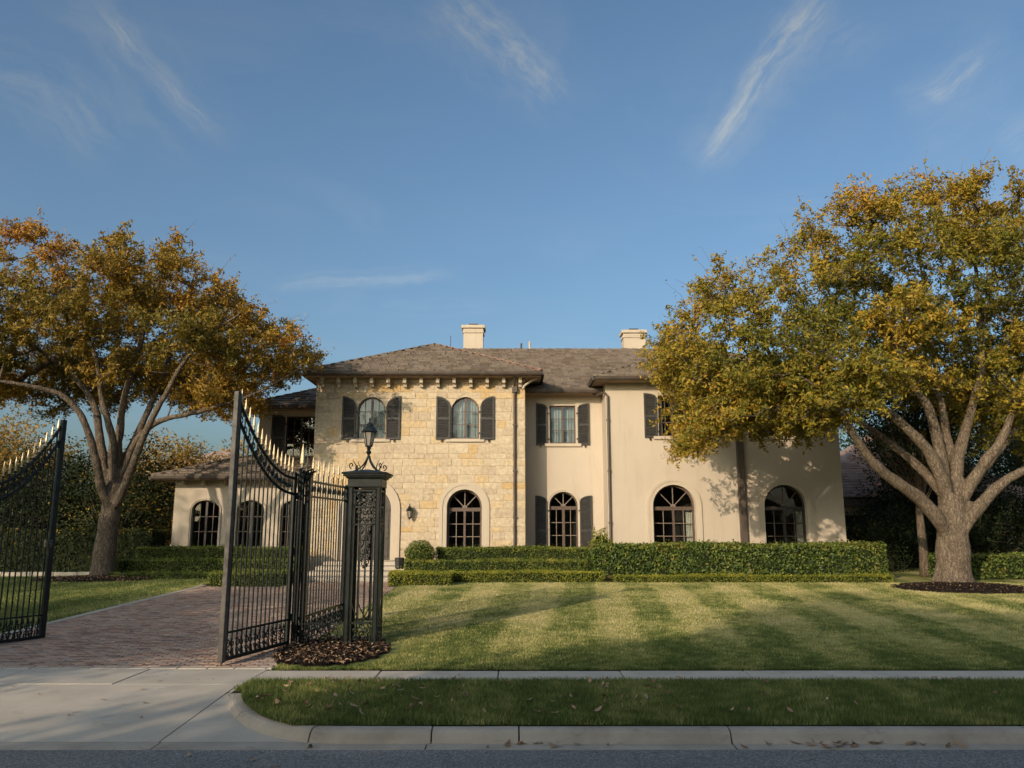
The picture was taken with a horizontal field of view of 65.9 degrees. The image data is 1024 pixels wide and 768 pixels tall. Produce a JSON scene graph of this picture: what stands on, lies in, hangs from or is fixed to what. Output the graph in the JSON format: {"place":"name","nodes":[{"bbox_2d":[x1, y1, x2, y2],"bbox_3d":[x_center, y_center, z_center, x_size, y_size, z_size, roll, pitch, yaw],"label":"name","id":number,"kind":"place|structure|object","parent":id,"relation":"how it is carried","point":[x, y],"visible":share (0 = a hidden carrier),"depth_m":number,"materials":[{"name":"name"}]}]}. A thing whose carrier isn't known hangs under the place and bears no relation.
{"place":"outdoors","nodes":[
{"label":"outdoors","id":0,"kind":"place"},
{"bbox_2d":[0,576,210,632],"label":"side lawn","id":1,"kind":"structure","parent":0,"point":[111,584],"depth_m":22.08,"materials":[{"name":"green plant"}]},
{"bbox_2d":[30,575,152,581],"bbox_3d":[-13.992,6.474,26.460,3.973,0.165,2.975,0,-10,0],"label":"mulch bed","id":2,"kind":"object","parent":1,"relation":"on","point":[84,578],"visible":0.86,"depth_m":25.82,"materials":[{"name":"soil"}]},
{"bbox_2d":[107,568,220,578],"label":"hedge","id":3,"kind":"object","parent":1,"relation":"on","point":[176,575],"visible":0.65,"depth_m":26.64,"materials":[{"name":"green plant"}]},
{"bbox_2d":[0,205,334,575],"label":"autumn tree","id":4,"kind":"object","parent":1,"relation":"on","point":[210,321],"visible":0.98,"depth_m":27.61,"materials":[{"name":"orange plant"}]},
{"bbox_2d":[115,555,293,573],"bbox_3d":[-10.728,6.464,27.992,6.500,0.818,0.909,0,-10,0],"label":"hedge","id":5,"kind":"object","parent":1,"relation":"on","point":[172,564],"visible":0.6,"depth_m":27.76,"materials":[{"name":"green plant"}]},
{"bbox_2d":[0,581,396,670],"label":"driveway","id":6,"kind":"structure","parent":0,"point":[181,631],"depth_m":14.46,"materials":[{"name":"brown brick"}]},
{"bbox_2d":[0,420,66,642],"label":"gate","id":7,"kind":"structure","parent":6,"relation":"on","point":[49,543],"depth_m":14.09,"materials":[{"name":"metal"}]},
{"bbox_2d":[206,566,293,586],"bbox_3d":[-8.033,6.013,24.813,2.521,0.603,2.444,0,-10,0],"label":"hedge","id":8,"kind":"object","parent":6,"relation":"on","point":[216,577],"visible":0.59,"depth_m":23.79,"materials":[{"name":"green plant"}]},
{"bbox_2d":[0,750,1023,767],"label":"road","id":9,"kind":"structure","parent":0,"point":[521,759],"depth_m":7.38,"materials":[{"name":"grey asphalt"}]},
{"bbox_2d":[0,738,1023,749],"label":"gutter","id":10,"kind":"object","parent":9,"relation":"on","point":[155,746],"visible":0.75,"depth_m":7.80,"materials":[{"name":"concrete"}]},
{"bbox_2d":[950,735,967,747],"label":"fallen leaf","id":11,"kind":"object","parent":10,"relation":"on","point":[960,743],"visible":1,"depth_m":7.83,"materials":[{"name":"brown plant"}]},
{"bbox_2d":[0,669,1023,683],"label":"pavement","id":12,"kind":"structure","parent":0,"point":[115,676],"depth_m":10.92,"materials":[{"name":"concrete"}]},
{"bbox_2d":[0,0,1023,502],"label":"sky","id":13,"kind":"structure","parent":0,"point":[392,175],"materials":[{"name":"blue"}]},
{"bbox_2d":[204,566,1023,737],"bbox_3d":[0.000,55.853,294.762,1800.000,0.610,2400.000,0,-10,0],"label":"ground","id":14,"kind":"structure","parent":0,"point":[907,576],"depth_m":11.41,"materials":[{"name":"green plant"}]},
{"bbox_2d":[0,457,34,521],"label":"background tree","id":15,"kind":"object","parent":14,"relation":"on","point":[10,498],"visible":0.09,"depth_m":34.78,"materials":[{"name":"green plant"}]},
{"bbox_2d":[0,417,51,500],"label":"background tree","id":16,"kind":"object","parent":14,"relation":"on","point":[4,453],"visible":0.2,"depth_m":38.14,"materials":[{"name":"green plant"}]},
{"bbox_2d":[0,572,88,575],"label":"stone border","id":17,"kind":"object","parent":14,"relation":"on","point":[53,573],"visible":0.28,"depth_m":28.85,"materials":[{"name":"stone"}]},
{"bbox_2d":[0,474,90,530],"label":"background tree","id":18,"kind":"object","parent":14,"relation":"on","point":[19,513],"visible":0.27,"depth_m":33.47,"materials":[{"name":"green plant"}]},
{"bbox_2d":[0,402,92,512],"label":"background tree","id":19,"kind":"object","parent":14,"relation":"on","point":[29,426],"visible":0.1,"depth_m":41.26,"materials":[{"name":"green plant"}]},
{"bbox_2d":[0,430,107,528],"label":"background tree","id":20,"kind":"object","parent":14,"relation":"on","point":[70,471],"visible":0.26,"depth_m":34.99,"materials":[{"name":"green plant"}]},
{"bbox_2d":[0,525,168,571],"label":"hedge","id":21,"kind":"object","parent":14,"relation":"on","point":[73,549],"visible":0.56,"depth_m":30.62,"materials":[{"name":"green plant"}]},
{"bbox_2d":[24,458,173,539],"bbox_3d":[-16.942,5.539,33.235,5.844,5.550,5.126,0,-10,0],"label":"background tree","id":22,"kind":"object","parent":14,"relation":"on","point":[91,518],"visible":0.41,"depth_m":33.02,"materials":[{"name":"green plant"}]},
{"bbox_2d":[47,428,188,541],"bbox_3d":[-17.363,5.344,36.118,7.258,6.766,5.624,0,-10,0],"label":"background tree","id":23,"kind":"object","parent":14,"relation":"on","point":[164,497],"visible":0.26,"depth_m":35.65,"materials":[{"name":"green plant"}]},
{"bbox_2d":[0,684,298,744],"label":"driveway apron","id":24,"kind":"object","parent":14,"relation":"on","point":[179,713],"visible":0.86,"depth_m":8.90,"materials":[{"name":"concrete"}]},
{"bbox_2d":[123,427,216,547],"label":"background tree","id":25,"kind":"object","parent":14,"relation":"on","point":[181,455],"visible":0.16,"depth_m":44.35,"materials":[{"name":"green plant"}]},
{"bbox_2d":[141,449,241,545],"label":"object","id":26,"kind":"structure","parent":14,"relation":"on","point":[218,453],"depth_m":64.95,"materials":[{"name":"plant"}]},
{"bbox_2d":[171,437,256,467],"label":"background tree","id":27,"kind":"object","parent":14,"relation":"on","point":[222,455],"visible":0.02,"depth_m":46.36,"materials":[{"name":"green plant"}]},
{"bbox_2d":[135,543,308,564],"bbox_3d":[-10.671,6.471,29.148,6.473,1.226,0.978,0,-10,0],"label":"hedge","id":28,"kind":"object","parent":14,"relation":"on","point":[202,552],"visible":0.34,"depth_m":28.92,"materials":[{"name":"green plant"}]},
{"bbox_2d":[290,444,347,643],"bbox_3d":[-3.349,3.033,15.007,0.861,3.520,2.925,0,-10,0],"label":"fence","id":29,"kind":"object","parent":14,"relation":"on","point":[303,630],"visible":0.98,"depth_m":14.38,"materials":[{"name":"metal"}]},
{"bbox_2d":[217,389,296,665],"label":"gate","id":30,"kind":"structure","parent":29,"relation":"attached to","point":[237,428],"depth_m":12.51,"materials":[{"name":"metal"}]},
{"bbox_2d":[341,418,392,644],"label":"gate pillar","id":31,"kind":"structure","parent":14,"relation":"on","point":[375,478],"depth_m":13.69,"materials":[{"name":"metal"}]},
{"bbox_2d":[404,540,435,559],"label":"round shrub","id":32,"kind":"object","parent":14,"relation":"on","point":[420,550],"visible":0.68,"depth_m":27.22,"materials":[{"name":"green plant"}]},
{"bbox_2d":[403,556,588,572],"bbox_3d":[-0.534,6.261,26.948,6.467,0.846,0.980,0,-10,0],"label":"hedge","id":33,"kind":"object","parent":14,"relation":"on","point":[491,564],"visible":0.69,"depth_m":26.69,"materials":[{"name":"green plant"}]},
{"bbox_2d":[149,324,846,581],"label":"house","id":34,"kind":"structure","parent":14,"relation":"on","point":[476,443],"depth_m":31.23,"materials":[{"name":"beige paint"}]},
{"bbox_2d":[187,498,220,548],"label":"window","id":35,"kind":"structure","parent":34,"relation":"in","point":[204,522],"depth_m":32.49,"materials":[{"name":"paint"}]},
{"bbox_2d":[234,498,265,548],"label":"window","id":36,"kind":"structure","parent":34,"relation":"in","point":[247,499],"depth_m":32.77,"materials":[{"name":"paint"}]},
{"bbox_2d":[276,498,303,547],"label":"window","id":37,"kind":"structure","parent":34,"relation":"in","point":[288,513],"depth_m":31.74,"materials":[{"name":"paint"}]},
{"bbox_2d":[284,416,314,455],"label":"window","id":38,"kind":"structure","parent":34,"relation":"in","point":[299,429],"depth_m":35.68,"materials":[{"name":"glass"}]},
{"bbox_2d":[336,483,399,559],"bbox_3d":[-5.550,5.237,30.714,2.440,3.160,0.490,0,-10,0],"label":"door","id":39,"kind":"structure","parent":34,"relation":"in","point":[392,508],"depth_m":30.64,"materials":[{"name":"paint"}]},
{"bbox_2d":[351,397,389,441],"bbox_3d":[-5.570,1.426,31.386,1.540,1.800,0.446,0,-10,0],"label":"window","id":40,"kind":"structure","parent":34,"relation":"in","point":[373,408],"depth_m":31.52,"materials":[{"name":"glass"}]},
{"bbox_2d":[395,557,404,568],"bbox_3d":[-3.860,6.151,27.086,0.314,0.380,0.314,-4,-11,22],"label":"planter","id":41,"kind":"object","parent":34,"relation":"on","point":[399,562],"visible":0.97,"depth_m":26.96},
{"bbox_2d":[438,482,489,547],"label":"window","id":42,"kind":"structure","parent":34,"relation":"in","point":[464,508],"depth_m":30.87,"materials":[{"name":"brown paint"}]},
{"bbox_2d":[445,397,484,441],"bbox_3d":[-1.850,1.426,31.386,1.540,1.800,0.446,0,-10,0],"label":"window","id":43,"kind":"structure","parent":34,"relation":"in","point":[465,410],"depth_m":31.51,"materials":[{"name":"grey glass"}]},
{"bbox_2d":[544,406,580,446],"bbox_3d":[2.090,1.760,32.743,1.520,1.710,0.436,0,-10,0],"label":"window","id":44,"kind":"structure","parent":34,"relation":"in","point":[562,419],"depth_m":32.87,"materials":[{"name":"glass"}]},
{"bbox_2d":[547,489,579,547],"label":"window","id":45,"kind":"structure","parent":34,"relation":"in","point":[563,504],"depth_m":33.37,"materials":[{"name":"brown paint"}]},
{"bbox_2d":[654,395,683,439],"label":"window","id":46,"kind":"structure","parent":34,"relation":"in","point":[663,425],"depth_m":31.55,"materials":[{"name":"glass"}]},
{"bbox_2d":[646,478,702,543],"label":"window","id":47,"kind":"structure","parent":34,"relation":"in","point":[674,506],"depth_m":30.87,"materials":[{"name":"brown paint"}]},
{"bbox_2d":[760,412,795,439],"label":"window","id":48,"kind":"structure","parent":34,"relation":"in","point":[772,437],"depth_m":31.26,"materials":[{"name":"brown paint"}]},
{"bbox_2d":[758,478,815,543],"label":"window","id":49,"kind":"structure","parent":34,"relation":"in","point":[785,506],"depth_m":30.85,"materials":[{"name":"paint"}]},
{"bbox_2d":[434,542,590,570],"bbox_3d":[0.065,6.311,28.331,5.837,1.249,1.097,0,-10,0],"label":"hedge","id":50,"kind":"object","parent":14,"relation":"on","point":[513,552],"visible":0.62,"depth_m":28.03,"materials":[{"name":"green plant"}]},
{"bbox_2d":[452,566,606,582],"bbox_3d":[0.504,6.170,25.609,5.121,0.537,0.992,0,-10,0],"label":"hedge","id":51,"kind":"object","parent":14,"relation":"on","point":[530,576],"visible":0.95,"depth_m":25.31,"materials":[{"name":"green plant"}]},
{"bbox_2d":[587,527,611,548],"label":"bush","id":52,"kind":"object","parent":14,"relation":"on","point":[600,538],"visible":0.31,"depth_m":28.06,"materials":[{"name":"green plant"}]},
{"bbox_2d":[228,693,1023,745],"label":"kerb","id":53,"kind":"structure","parent":14,"relation":"on","point":[243,713],"depth_m":7.94,"materials":[{"name":"concrete"}]},
{"bbox_2d":[233,675,1023,724],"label":"verge","id":54,"kind":"structure","parent":14,"relation":"on","point":[632,719],"depth_m":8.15,"materials":[{"name":"green plant"}]},
{"bbox_2d":[589,537,889,580],"bbox_3d":[7.660,5.960,26.961,10.096,1.483,1.572,0,-10,0],"label":"hedge","id":55,"kind":"object","parent":14,"relation":"on","point":[708,556],"visible":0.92,"depth_m":26.42,"materials":[{"name":"green plant"}]},
{"bbox_2d":[612,570,894,582],"bbox_3d":[7.821,6.259,25.696,9.128,0.396,0.664,0,-10,0],"label":"hedge","id":56,"kind":"object","parent":14,"relation":"on","point":[740,578],"visible":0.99,"depth_m":25.54,"materials":[{"name":"green plant"}]},
{"bbox_2d":[839,391,938,451],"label":"background tree","id":57,"kind":"object","parent":14,"relation":"on","point":[845,441],"visible":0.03,"depth_m":47.87,"materials":[{"name":"green plant"}]},
{"bbox_2d":[845,495,934,571],"bbox_3d":[15.282,6.479,33.014,4.642,3.632,3.966,0,-10,0],"label":"background tree","id":58,"kind":"object","parent":14,"relation":"on","point":[894,546],"visible":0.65,"depth_m":32.45,"materials":[{"name":"green plant"}]},
{"bbox_2d":[845,364,980,576],"bbox_3d":[14.889,3.084,29.425,5.539,7.962,5.087,8,-13,-38],"label":"slim tree","id":59,"kind":"object","parent":14,"relation":"on","point":[917,481],"visible":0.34,"depth_m":29.12,"materials":[{"name":"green plant"}]},
{"bbox_2d":[852,432,978,567],"bbox_3d":[18.169,5.192,35.749,5.742,7.458,4.782,0,-10,0],"label":"background tree","id":60,"kind":"object","parent":14,"relation":"on","point":[909,503],"visible":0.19,"depth_m":35.52,"materials":[{"name":"green plant"}]},
{"bbox_2d":[840,435,1023,565],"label":"neighbour house","id":61,"kind":"structure","parent":14,"relation":"on","point":[852,469],"depth_m":37.27,"materials":[{"name":"stone"}]},
{"bbox_2d":[845,515,869,542],"bbox_3d":[16.167,6.928,36.863,1.200,1.600,0.105,0,-10,0],"label":"window","id":62,"kind":"structure","parent":61,"relation":"in","point":[847,516],"depth_m":36.91,"materials":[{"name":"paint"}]},
{"bbox_2d":[851,395,1023,528],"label":"background tree","id":63,"kind":"object","parent":14,"relation":"on","point":[993,467],"visible":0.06,"depth_m":36.85,"materials":[{"name":"green plant"}]},
{"bbox_2d":[905,473,1023,555],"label":"background tree","id":64,"kind":"object","parent":14,"relation":"on","point":[980,523],"visible":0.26,"depth_m":33.31,"materials":[{"name":"green plant"}]},
{"bbox_2d":[925,550,1023,579],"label":"hedge","id":65,"kind":"object","parent":14,"relation":"on","point":[1002,565],"visible":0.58,"depth_m":27.16,"materials":[{"name":"green plant"}]},
{"bbox_2d":[936,341,1023,503],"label":"background tree","id":66,"kind":"object","parent":14,"relation":"on","point":[1009,458],"visible":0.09,"depth_m":39.07,"materials":[{"name":"green plant"}]},
{"bbox_2d":[971,474,1023,553],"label":"background tree","id":67,"kind":"object","parent":14,"relation":"on","point":[1014,507],"visible":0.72,"depth_m":32.48,"materials":[{"name":"green plant"}]},
{"bbox_2d":[272,581,1023,669],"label":"lawn","id":68,"kind":"structure","parent":0,"point":[395,646],"depth_m":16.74,"materials":[{"name":"green plant"}]},
{"bbox_2d":[272,635,391,666],"bbox_3d":[-2.877,4.266,12.710,1.855,0.139,2.669,0,-10,0],"label":"mulch bed","id":69,"kind":"object","parent":68,"relation":"on","point":[317,652],"visible":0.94,"depth_m":12.39,"materials":[{"name":"soil"}]},
{"bbox_2d":[386,567,455,585],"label":"hedge","id":70,"kind":"object","parent":68,"relation":"on","point":[408,577],"visible":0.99,"depth_m":23.84,"materials":[{"name":"green plant"}]},
{"bbox_2d":[890,581,1023,593],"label":"mulch bed","id":71,"kind":"object","parent":68,"relation":"on","point":[969,587],"visible":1,"depth_m":22.35,"materials":[{"name":"soil"}]},
{"bbox_2d":[634,149,1023,582],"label":"autumn tree","id":72,"kind":"object","parent":71,"relation":"on","point":[799,392],"visible":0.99,"depth_m":24.23,"materials":[{"name":"yellow plant"}]}
]}

